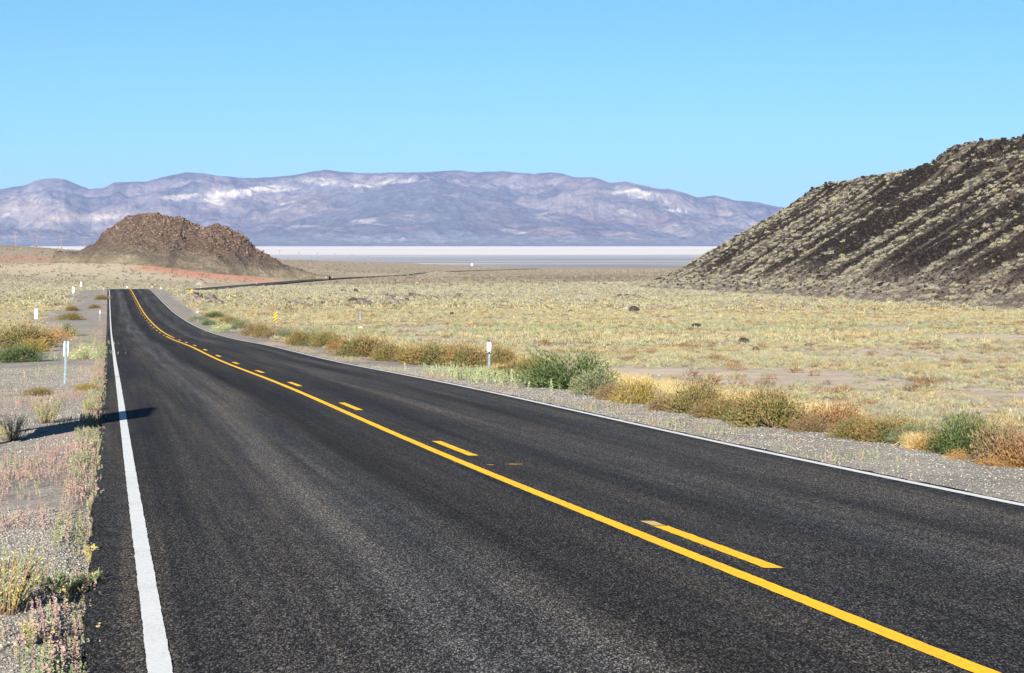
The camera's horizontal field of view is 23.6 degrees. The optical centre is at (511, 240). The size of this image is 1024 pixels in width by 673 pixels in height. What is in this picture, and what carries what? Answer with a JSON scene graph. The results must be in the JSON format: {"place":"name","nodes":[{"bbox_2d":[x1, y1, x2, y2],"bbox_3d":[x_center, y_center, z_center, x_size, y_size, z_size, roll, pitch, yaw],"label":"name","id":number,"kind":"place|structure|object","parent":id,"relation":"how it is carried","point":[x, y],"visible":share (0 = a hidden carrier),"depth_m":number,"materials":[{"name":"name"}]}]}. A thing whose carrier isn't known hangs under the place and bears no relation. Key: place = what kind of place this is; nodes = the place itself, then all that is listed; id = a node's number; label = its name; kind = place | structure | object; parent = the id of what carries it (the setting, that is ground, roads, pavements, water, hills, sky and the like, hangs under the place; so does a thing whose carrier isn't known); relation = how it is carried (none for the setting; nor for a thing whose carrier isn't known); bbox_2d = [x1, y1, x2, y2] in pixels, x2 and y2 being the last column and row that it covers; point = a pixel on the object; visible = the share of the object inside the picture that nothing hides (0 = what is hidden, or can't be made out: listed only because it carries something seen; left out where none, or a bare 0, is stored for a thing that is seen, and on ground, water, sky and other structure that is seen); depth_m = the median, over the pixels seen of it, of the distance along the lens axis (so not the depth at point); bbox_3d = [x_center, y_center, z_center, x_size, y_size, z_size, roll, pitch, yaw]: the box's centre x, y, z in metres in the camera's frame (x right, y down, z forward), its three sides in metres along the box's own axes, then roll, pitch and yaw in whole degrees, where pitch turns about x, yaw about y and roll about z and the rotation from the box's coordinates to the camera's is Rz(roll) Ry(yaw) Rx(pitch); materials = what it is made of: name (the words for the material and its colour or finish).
{"place":"outdoors","nodes":[
{"label":"outdoors","id":0,"kind":"place"},
{"bbox_2d":[28,246,717,267],"bbox_3d":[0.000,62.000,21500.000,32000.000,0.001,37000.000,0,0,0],"label":"salt flat","id":1,"kind":"structure","parent":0,"point":[593,256],"depth_m":10102.00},
{"bbox_2d":[0,170,785,245],"bbox_3d":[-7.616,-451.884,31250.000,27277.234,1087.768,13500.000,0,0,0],"label":"mountains","id":2,"kind":"structure","parent":0,"point":[436,208],"depth_m":30332.31,"materials":[{"name":"stone"}]},
{"bbox_2d":[0,246,1023,672],"bbox_3d":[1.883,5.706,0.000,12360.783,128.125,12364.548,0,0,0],"label":"ground","id":3,"kind":"structure","parent":0,"point":[96,320],"depth_m":71.00,"materials":[{"name":"soil"}]},
{"bbox_2d":[0,413,32,440],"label":"saltbush","id":4,"kind":"object","parent":3,"relation":"on","point":[12,432],"visible":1,"depth_m":31.51,"materials":[{"name":"green plant"}]},
{"bbox_2d":[0,341,54,362],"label":"roadside shrub","id":5,"kind":"object","parent":3,"relation":"on","point":[8,355],"visible":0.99,"depth_m":83.95,"materials":[{"name":"green plant"}]},
{"bbox_2d":[18,616,37,646],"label":"saltbush","id":6,"kind":"object","parent":3,"relation":"on","point":[27,631],"visible":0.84,"depth_m":11.48,"materials":[{"name":"yellow plant"}]},
{"bbox_2d":[0,546,56,615],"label":"saltbush","id":7,"kind":"object","parent":3,"relation":"on","point":[21,591],"visible":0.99,"depth_m":12.83,"materials":[{"name":"yellow plant"}]},
{"bbox_2d":[0,312,65,348],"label":"roadside shrub","id":8,"kind":"object","parent":3,"relation":"on","point":[26,332],"visible":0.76,"depth_m":114.24,"materials":[{"name":"yellow plant"}]},
{"bbox_2d":[18,336,52,351],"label":"roadside shrub","id":9,"kind":"object","parent":3,"relation":"on","point":[35,342],"visible":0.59,"depth_m":103.55,"materials":[{"name":"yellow plant"}]},
{"bbox_2d":[34,309,37,323],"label":"object marker","id":10,"kind":"object","parent":3,"relation":"on","point":[36,313],"visible":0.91,"depth_m":218.00,"materials":[{"name":"metal"}]},
{"bbox_2d":[20,385,57,396],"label":"roadside shrub","id":11,"kind":"object","parent":3,"relation":"on","point":[40,391],"visible":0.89,"depth_m":47.68,"materials":[{"name":"yellow plant"}]},
{"bbox_2d":[29,396,67,423],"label":"saltbush","id":12,"kind":"object","parent":3,"relation":"on","point":[44,415],"visible":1,"depth_m":35.75,"materials":[{"name":"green plant"}]},
{"bbox_2d":[39,318,76,342],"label":"roadside shrub","id":13,"kind":"object","parent":3,"relation":"on","point":[58,335],"visible":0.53,"depth_m":135.84,"materials":[{"name":"orange plant"}]},
{"bbox_2d":[30,568,95,595],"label":"saltbush","id":14,"kind":"object","parent":3,"relation":"on","point":[62,582],"visible":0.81,"depth_m":13.79,"materials":[{"name":"green plant"}]},
{"bbox_2d":[63,341,68,383],"bbox_3d":[-10.050,2.861,55.172,0.117,1.205,0.053,2,0,0],"label":"delineator","id":15,"kind":"object","parent":3,"relation":"on","point":[66,349],"visible":0.94,"depth_m":55.16,"materials":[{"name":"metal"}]},
{"bbox_2d":[56,318,80,336],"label":"roadside shrub","id":16,"kind":"object","parent":3,"relation":"on","point":[68,328],"visible":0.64,"depth_m":164.47,"materials":[{"name":"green plant"}]},
{"bbox_2d":[53,310,87,319],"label":"roadside shrub","id":17,"kind":"object","parent":3,"relation":"on","point":[72,316],"visible":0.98,"depth_m":241.80,"materials":[{"name":"yellow plant"}]},
{"bbox_2d":[64,303,79,310],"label":"roadside shrub","id":18,"kind":"object","parent":3,"relation":"on","point":[69,308],"visible":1,"depth_m":287.47,"materials":[{"name":"yellow plant"}]},
{"bbox_2d":[71,381,101,390],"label":"roadside shrub","id":19,"kind":"object","parent":3,"relation":"on","point":[85,386],"visible":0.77,"depth_m":49.12,"materials":[{"name":"yellow plant"}]},
{"bbox_2d":[69,342,105,358],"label":"roadside shrub","id":20,"kind":"object","parent":3,"relation":"on","point":[83,353],"visible":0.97,"depth_m":86.18,"materials":[{"name":"green plant"}]},
{"bbox_2d":[69,567,105,592],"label":"saltbush","id":21,"kind":"object","parent":3,"relation":"on","point":[96,575],"visible":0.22,"depth_m":14.11,"materials":[{"name":"green plant"}]},
{"bbox_2d":[79,395,99,410],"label":"saltbush","id":22,"kind":"object","parent":3,"relation":"on","point":[89,405],"visible":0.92,"depth_m":38.76,"materials":[{"name":"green plant"}]},
{"bbox_2d":[83,543,98,562],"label":"saltbush","id":23,"kind":"object","parent":3,"relation":"on","point":[87,554],"visible":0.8,"depth_m":15.88,"materials":[{"name":"yellow plant"}]},
{"bbox_2d":[86,303,100,308],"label":"roadside shrub","id":24,"kind":"object","parent":3,"relation":"on","point":[93,306],"visible":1,"depth_m":299.11,"materials":[{"name":"yellow plant"}]},
{"bbox_2d":[93,293,111,299],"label":"roadside shrub","id":25,"kind":"object","parent":3,"relation":"on","point":[97,297],"visible":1,"depth_m":347.29,"materials":[{"name":"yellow plant"}]},
{"bbox_2d":[50,213,330,279],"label":"butte","id":26,"kind":"object","parent":3,"relation":"on","point":[280,271],"visible":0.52,"depth_m":973.50,"materials":[{"name":"stone"}]},
{"bbox_2d":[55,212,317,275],"bbox_3d":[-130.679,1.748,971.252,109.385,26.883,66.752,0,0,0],"label":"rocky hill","id":27,"kind":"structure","parent":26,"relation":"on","point":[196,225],"depth_m":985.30,"materials":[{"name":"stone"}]},
{"bbox_2d":[187,314,209,320],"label":"roadside shrub","id":28,"kind":"object","parent":3,"relation":"on","point":[199,318],"visible":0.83,"depth_m":233.97,"materials":[{"name":"green plant"}]},
{"bbox_2d":[200,320,215,324],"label":"roadside shrub","id":29,"kind":"object","parent":3,"relation":"on","point":[205,322],"visible":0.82,"depth_m":214.63,"materials":[{"name":"green plant"}]},
{"bbox_2d":[202,310,225,317],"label":"roadside shrub","id":30,"kind":"object","parent":3,"relation":"on","point":[211,314],"visible":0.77,"depth_m":249.35,"materials":[{"name":"green plant"}]},
{"bbox_2d":[208,320,232,331],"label":"roadside shrub","id":31,"kind":"object","parent":3,"relation":"on","point":[223,327],"visible":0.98,"depth_m":181.34,"materials":[{"name":"green plant"}]},
{"bbox_2d":[214,314,237,325],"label":"roadside shrub","id":32,"kind":"object","parent":3,"relation":"on","point":[226,320],"visible":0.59,"depth_m":214.33,"materials":[{"name":"yellow plant"}]},
{"bbox_2d":[227,317,250,329],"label":"roadside shrub","id":33,"kind":"object","parent":3,"relation":"on","point":[242,323],"visible":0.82,"depth_m":197.04,"materials":[{"name":"green plant"}]},
{"bbox_2d":[236,320,263,335],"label":"roadside shrub","id":34,"kind":"object","parent":3,"relation":"on","point":[246,332],"visible":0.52,"depth_m":167.54,"materials":[{"name":"brown plant"}]},
{"bbox_2d":[249,320,273,337],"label":"roadside shrub","id":35,"kind":"object","parent":3,"relation":"on","point":[256,334],"visible":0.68,"depth_m":157.82,"materials":[{"name":"yellow plant"}]},
{"bbox_2d":[257,324,284,338],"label":"roadside shrub","id":36,"kind":"object","parent":3,"relation":"on","point":[267,335],"visible":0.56,"depth_m":152.97,"materials":[{"name":"brown plant"}]},
{"bbox_2d":[273,325,297,339],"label":"roadside shrub","id":37,"kind":"object","parent":3,"relation":"on","point":[285,331],"visible":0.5,"depth_m":150.36,"materials":[{"name":"green plant"}]},
{"bbox_2d":[282,325,315,345],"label":"roadside shrub","id":38,"kind":"object","parent":3,"relation":"on","point":[299,337],"visible":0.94,"depth_m":120.15,"materials":[{"name":"yellow plant"}]},
{"bbox_2d":[297,324,327,345],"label":"roadside shrub","id":39,"kind":"object","parent":3,"relation":"on","point":[316,331],"visible":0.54,"depth_m":120.55,"materials":[{"name":"brown plant"}]},
{"bbox_2d":[308,326,347,347],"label":"roadside shrub","id":40,"kind":"object","parent":3,"relation":"on","point":[318,342],"visible":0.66,"depth_m":115.23,"materials":[{"name":"yellow plant"}]},
{"bbox_2d":[323,337,348,349],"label":"roadside shrub","id":41,"kind":"object","parent":3,"relation":"on","point":[335,344],"visible":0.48,"depth_m":107.01,"materials":[{"name":"brown plant"}]},
{"bbox_2d":[0,244,674,287],"bbox_3d":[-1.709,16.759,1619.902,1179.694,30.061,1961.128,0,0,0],"label":"distant scrub","id":42,"kind":"object","parent":3,"relation":"on","point":[496,279],"visible":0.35,"depth_m":973.74,"materials":[{"name":"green plant"}]},
{"bbox_2d":[319,325,399,356],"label":"roadside shrub","id":43,"kind":"object","parent":3,"relation":"on","point":[354,348],"visible":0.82,"depth_m":91.88,"materials":[{"name":"yellow plant"}]},
{"bbox_2d":[365,335,415,361],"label":"roadside shrub","id":44,"kind":"object","parent":3,"relation":"on","point":[385,351],"visible":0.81,"depth_m":84.75,"materials":[{"name":"brown plant"}]},
{"bbox_2d":[389,339,428,364],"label":"roadside shrub","id":45,"kind":"object","parent":3,"relation":"on","point":[400,360],"visible":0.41,"depth_m":81.44,"materials":[{"name":"brown plant"}]},
{"bbox_2d":[191,274,638,306],"bbox_3d":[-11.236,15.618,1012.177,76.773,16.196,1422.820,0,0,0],"label":"rubble","id":46,"kind":"object","parent":3,"relation":"on","point":[211,297],"visible":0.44,"depth_m":353.13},
{"bbox_2d":[395,334,464,365],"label":"roadside shrub","id":47,"kind":"object","parent":3,"relation":"on","point":[430,359],"visible":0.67,"depth_m":80.42,"materials":[{"name":"green plant"}]},
{"bbox_2d":[0,318,916,672],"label":"roadside weeds","id":48,"kind":"object","parent":3,"relation":"on","point":[98,372],"visible":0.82,"depth_m":25.92,"materials":[{"name":"brown plant"}]},
{"bbox_2d":[438,334,498,367],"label":"roadside shrub","id":49,"kind":"object","parent":3,"relation":"on","point":[476,358],"visible":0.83,"depth_m":78.29,"materials":[{"name":"brown plant"}]},
{"bbox_2d":[487,340,490,366],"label":"delineator","id":50,"kind":"object","parent":3,"relation":"on","point":[488,347],"visible":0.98,"depth_m":65.55,"materials":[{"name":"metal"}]},
{"bbox_2d":[480,338,518,365],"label":"roadside shrub","id":51,"kind":"object","parent":3,"relation":"on","point":[503,353],"visible":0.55,"depth_m":80.91,"materials":[{"name":"yellow plant"}]},
{"bbox_2d":[480,352,538,379],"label":"roadside shrub","id":52,"kind":"object","parent":3,"relation":"on","point":[510,365],"visible":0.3,"depth_m":61.56,"materials":[{"name":"brown plant"}]},
{"bbox_2d":[0,276,1022,311],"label":"sagebrush cover","id":53,"kind":"object","parent":3,"relation":"on","point":[43,287],"visible":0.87,"depth_m":398.26,"materials":[{"name":"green plant"}]},
{"bbox_2d":[0,305,1023,347],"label":"field scrub","id":54,"kind":"object","parent":3,"relation":"on","point":[790,329],"visible":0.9,"depth_m":196.43,"materials":[{"name":"yellow plant"}]},
{"bbox_2d":[0,340,1023,465],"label":"field grass","id":55,"kind":"structure","parent":3,"relation":"on","point":[780,358],"depth_m":84.56,"materials":[{"name":"beige plant"}]},
{"bbox_2d":[505,354,554,366],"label":"roadside shrub","id":56,"kind":"object","parent":3,"relation":"on","point":[524,360],"visible":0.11,"depth_m":78.04,"materials":[{"name":"brown plant"}]},
{"bbox_2d":[491,339,623,389],"bbox_3d":[1.108,2.712,52.972,2.779,1.120,2.772,0,0,-21],"label":"roadside shrub","id":57,"kind":"object","parent":3,"relation":"on","point":[555,372],"visible":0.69,"depth_m":52.74,"materials":[{"name":"green plant"}]},
{"bbox_2d":[564,359,630,396],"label":"roadside shrub","id":58,"kind":"object","parent":3,"relation":"on","point":[586,387],"visible":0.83,"depth_m":48.50,"materials":[{"name":"green plant"}]},
{"bbox_2d":[596,349,616,356],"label":"field tuft","id":59,"kind":"object","parent":3,"relation":"on","point":[606,352],"visible":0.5,"depth_m":98.10,"materials":[{"name":"yellow plant"}]},
{"bbox_2d":[591,381,628,400],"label":"roadside shrub","id":60,"kind":"object","parent":3,"relation":"on","point":[601,395],"visible":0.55,"depth_m":45.93,"materials":[{"name":"beige plant"}]},
{"bbox_2d":[629,306,638,311],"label":"boulder","id":61,"kind":"object","parent":3,"relation":"on","point":[632,308],"visible":0.59,"depth_m":274.80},
{"bbox_2d":[603,372,672,404],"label":"roadside shrub","id":62,"kind":"object","parent":3,"relation":"on","point":[641,393],"visible":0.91,"depth_m":43.80,"materials":[{"name":"yellow plant"}]},
{"bbox_2d":[633,356,660,362],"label":"field tuft","id":63,"kind":"object","parent":3,"relation":"on","point":[641,358],"visible":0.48,"depth_m":89.25,"materials":[{"name":"yellow plant"}]},
{"bbox_2d":[640,392,683,410],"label":"roadside shrub","id":64,"kind":"object","parent":3,"relation":"on","point":[654,405],"visible":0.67,"depth_m":40.86,"materials":[{"name":"beige plant"}]},
{"bbox_2d":[654,356,680,364],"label":"field tuft","id":65,"kind":"object","parent":3,"relation":"on","point":[665,360],"visible":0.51,"depth_m":87.75,"materials":[{"name":"yellow plant"}]},
{"bbox_2d":[650,370,736,414],"bbox_3d":[3.049,2.431,39.528,1.272,0.896,1.523,0,0,-21],"label":"roadside shrub","id":66,"kind":"object","parent":3,"relation":"on","point":[697,395],"visible":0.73,"depth_m":39.48,"materials":[{"name":"yellow plant"}]},
{"bbox_2d":[687,400,729,417],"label":"roadside shrub","id":67,"kind":"object","parent":3,"relation":"on","point":[701,408],"visible":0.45,"depth_m":38.38,"materials":[{"name":"brown plant"}]},
{"bbox_2d":[698,371,726,384],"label":"rust tuft","id":68,"kind":"object","parent":3,"relation":"on","point":[715,380],"visible":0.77,"depth_m":67.42,"materials":[{"name":"orange plant"}]},
{"bbox_2d":[706,349,725,360],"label":"rust tuft","id":69,"kind":"object","parent":3,"relation":"on","point":[714,355],"visible":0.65,"depth_m":93.28,"materials":[{"name":"orange plant"}]},
{"bbox_2d":[691,385,746,418],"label":"roadside shrub","id":70,"kind":"object","parent":3,"relation":"on","point":[714,409],"visible":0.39,"depth_m":37.94,"materials":[{"name":"brown plant"}]},
{"bbox_2d":[716,410,735,421],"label":"roadside shrub","id":71,"kind":"object","parent":3,"relation":"on","point":[724,418],"visible":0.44,"depth_m":37.05,"materials":[{"name":"brown plant"}]},
{"bbox_2d":[721,360,743,370],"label":"rust tuft","id":72,"kind":"object","parent":3,"relation":"on","point":[727,365],"visible":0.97,"depth_m":80.47,"materials":[{"name":"brown plant"}]},
{"bbox_2d":[720,391,797,423],"bbox_3d":[3.837,2.503,36.748,1.214,0.569,1.260,0,0,-29],"label":"roadside shrub","id":73,"kind":"object","parent":3,"relation":"on","point":[759,404],"visible":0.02,"depth_m":36.79,"materials":[{"name":"brown plant"}]},
{"bbox_2d":[711,372,819,428],"bbox_3d":[3.654,2.314,35.297,1.485,0.877,1.778,0,0,-17],"label":"roadside shrub","id":74,"kind":"object","parent":3,"relation":"on","point":[764,411],"visible":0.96,"depth_m":35.11,"materials":[{"name":"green plant"}]},
{"bbox_2d":[754,373,777,384],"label":"rust tuft","id":75,"kind":"object","parent":3,"relation":"on","point":[762,380],"visible":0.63,"depth_m":67.56,"materials":[{"name":"brown plant"}]},
{"bbox_2d":[766,406,812,428],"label":"roadside shrub","id":76,"kind":"object","parent":3,"relation":"on","point":[790,418],"visible":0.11,"depth_m":35.38,"materials":[{"name":"brown plant"}]},
{"bbox_2d":[784,365,804,372],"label":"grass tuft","id":77,"kind":"object","parent":3,"relation":"on","point":[791,370],"visible":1,"depth_m":77.62,"materials":[{"name":"brown plant"}]},
{"bbox_2d":[785,411,835,432],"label":"roadside shrub","id":78,"kind":"object","parent":3,"relation":"on","point":[817,425],"visible":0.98,"depth_m":34.31,"materials":[{"name":"brown plant"}]},
{"bbox_2d":[803,390,880,429],"bbox_3d":[4.647,2.400,34.653,1.085,0.723,1.173,0,0,-4],"label":"roadside shrub","id":79,"kind":"object","parent":3,"relation":"on","point":[835,413],"visible":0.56,"depth_m":34.57,"materials":[{"name":"beige plant"}]},
{"bbox_2d":[827,411,870,432],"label":"roadside shrub","id":80,"kind":"object","parent":3,"relation":"on","point":[846,421],"visible":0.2,"depth_m":34.33,"materials":[{"name":"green plant"}]},
{"bbox_2d":[820,408,881,439],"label":"roadside shrub","id":81,"kind":"object","parent":3,"relation":"on","point":[842,432],"visible":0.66,"depth_m":32.82,"materials":[{"name":"brown plant"}]},
{"bbox_2d":[847,406,922,443],"bbox_3d":[4.939,2.422,32.068,1.149,0.516,1.027,0,0,37],"label":"roadside shrub","id":82,"kind":"object","parent":3,"relation":"on","point":[875,435],"visible":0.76,"depth_m":32.03,"materials":[{"name":"brown plant"}]},
{"bbox_2d":[883,410,932,433],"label":"roadside shrub","id":83,"kind":"object","parent":3,"relation":"on","point":[903,421],"visible":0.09,"depth_m":32.90,"materials":[{"name":"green plant"}]},
{"bbox_2d":[881,418,935,444],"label":"roadside shrub","id":84,"kind":"object","parent":3,"relation":"on","point":[898,436],"visible":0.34,"depth_m":31.78,"materials":[{"name":"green plant"}]},
{"bbox_2d":[886,411,937,428],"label":"roadside shrub","id":85,"kind":"object","parent":3,"relation":"on","point":[907,421],"visible":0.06,"depth_m":32.91,"materials":[{"name":"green plant"}]},
{"bbox_2d":[880,415,951,442],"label":"roadside shrub","id":86,"kind":"object","parent":3,"relation":"on","point":[930,425],"visible":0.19,"depth_m":31.89,"materials":[{"name":"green plant"}]},
{"bbox_2d":[905,378,932,388],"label":"rust tuft","id":87,"kind":"object","parent":3,"relation":"on","point":[914,385],"visible":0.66,"depth_m":63.84,"materials":[{"name":"brown plant"}]},
{"bbox_2d":[903,425,950,451],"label":"roadside shrub","id":88,"kind":"object","parent":3,"relation":"on","point":[916,443],"visible":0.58,"depth_m":29.97,"materials":[{"name":"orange plant"}]},
{"bbox_2d":[912,374,944,383],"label":"rust tuft","id":89,"kind":"object","parent":3,"relation":"on","point":[932,379],"visible":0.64,"depth_m":68.18,"materials":[{"name":"brown plant"}]},
{"bbox_2d":[940,446,979,459],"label":"roadside shrub","id":90,"kind":"object","parent":3,"relation":"on","point":[956,455],"visible":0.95,"depth_m":28.05,"materials":[{"name":"orange plant"}]},
{"bbox_2d":[906,419,1014,455],"bbox_3d":[5.460,2.367,29.870,1.109,0.496,1.334,0,0,-37],"label":"roadside shrub","id":91,"kind":"object","parent":3,"relation":"on","point":[939,439],"visible":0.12,"depth_m":29.87,"materials":[{"name":"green plant"}]},
{"bbox_2d":[917,404,1013,457],"bbox_3d":[5.410,2.276,29.311,1.307,0.667,1.311,0,0,-15],"label":"roadside shrub","id":92,"kind":"object","parent":3,"relation":"on","point":[959,439],"visible":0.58,"depth_m":29.15,"materials":[{"name":"green plant"}]},
{"bbox_2d":[974,450,1007,466],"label":"roadside shrub","id":93,"kind":"object","parent":3,"relation":"on","point":[992,459],"visible":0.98,"depth_m":26.77,"materials":[{"name":"orange plant"}]},
{"bbox_2d":[958,414,1023,465],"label":"roadside shrub","id":94,"kind":"object","parent":3,"relation":"on","point":[985,440],"visible":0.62,"depth_m":27.25,"materials":[{"name":"brown plant"}]},
{"bbox_2d":[988,421,1023,468],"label":"roadside shrub","id":95,"kind":"object","parent":3,"relation":"on","point":[1019,454],"visible":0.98,"depth_m":26.73,"materials":[{"name":"brown plant"}]},
{"bbox_2d":[0,366,1023,672],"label":"gravel","id":96,"kind":"structure","parent":0,"point":[74,516],"depth_m":25.01,"materials":[{"name":"gravel"}]},
{"bbox_2d":[0,0,1023,207],"label":"sky","id":97,"kind":"structure","parent":0,"point":[769,102],"materials":[{"name":"blue"}]},
{"bbox_2d":[79,269,1023,672],"bbox_3d":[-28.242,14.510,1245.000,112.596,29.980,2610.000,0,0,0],"label":"road","id":98,"kind":"structure","parent":0,"point":[257,507],"depth_m":16.57,"materials":[{"name":"asphalt"}]},
{"bbox_2d":[394,341,932,449],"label":"dry grass","id":99,"kind":"structure","parent":0,"point":[906,438],"depth_m":54.81,"materials":[{"name":"yellow plant"}]},
{"bbox_2d":[638,137,1023,309],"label":"hill","id":100,"kind":"structure","parent":0,"point":[999,297],"depth_m":441.78,"materials":[{"name":"stone"}]},
{"bbox_2d":[628,136,1023,309],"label":"hillside scrub","id":101,"kind":"object","parent":100,"relation":"on","point":[681,280],"visible":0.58,"depth_m":478.14,"materials":[{"name":"green plant"}]},
{"bbox_2d":[634,134,1023,303],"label":"scree","id":102,"kind":"structure","parent":100,"relation":"on","point":[952,236],"depth_m":455.82,"materials":[{"name":"stone"}]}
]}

